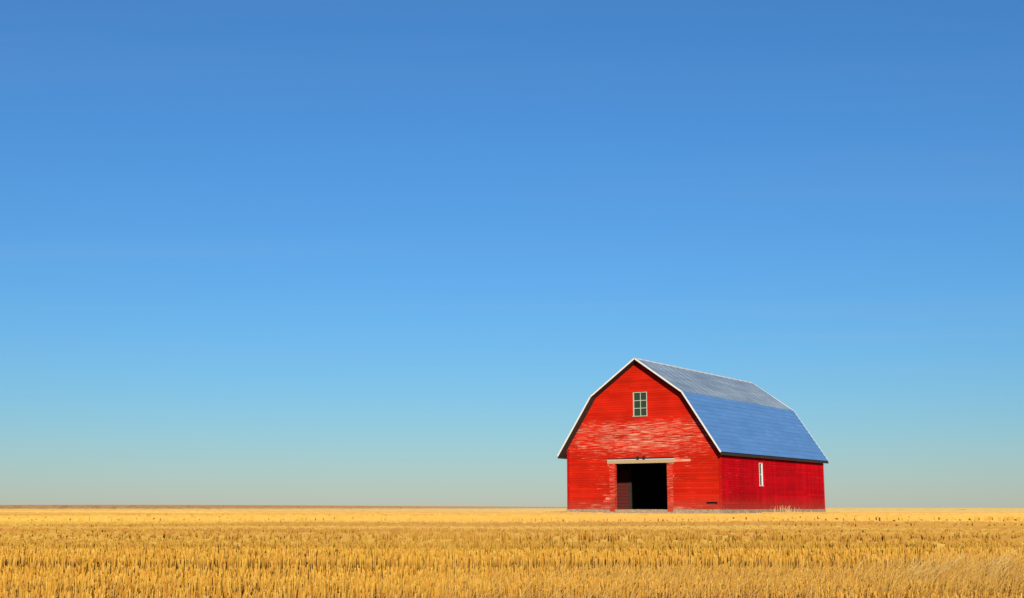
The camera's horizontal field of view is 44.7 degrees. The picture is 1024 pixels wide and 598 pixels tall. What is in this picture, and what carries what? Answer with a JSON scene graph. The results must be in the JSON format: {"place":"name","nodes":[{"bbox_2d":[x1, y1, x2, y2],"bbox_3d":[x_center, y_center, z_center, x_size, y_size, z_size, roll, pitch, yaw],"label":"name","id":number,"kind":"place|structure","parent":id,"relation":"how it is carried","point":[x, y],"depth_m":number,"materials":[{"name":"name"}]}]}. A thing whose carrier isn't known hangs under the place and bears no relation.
{"place":"outdoors","nodes":[
{"label":"outdoors","id":0,"kind":"place"},
{"bbox_2d":[0,505,1023,597],"bbox_3d":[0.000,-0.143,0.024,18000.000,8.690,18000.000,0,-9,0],"label":"ground","id":1,"kind":"structure","parent":0,"point":[281,569],"depth_m":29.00,"materials":[{"name":"yellow plant"}]},
{"bbox_2d":[557,357,828,513],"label":"barn","id":2,"kind":"structure","parent":1,"relation":"on","point":[646,436],"depth_m":73.88,"materials":[{"name":"red wood"}]},
{"bbox_2d":[0,0,1023,506],"label":"sky","id":3,"kind":"structure","parent":0,"point":[253,252],"materials":[{"name":"blue"}]},
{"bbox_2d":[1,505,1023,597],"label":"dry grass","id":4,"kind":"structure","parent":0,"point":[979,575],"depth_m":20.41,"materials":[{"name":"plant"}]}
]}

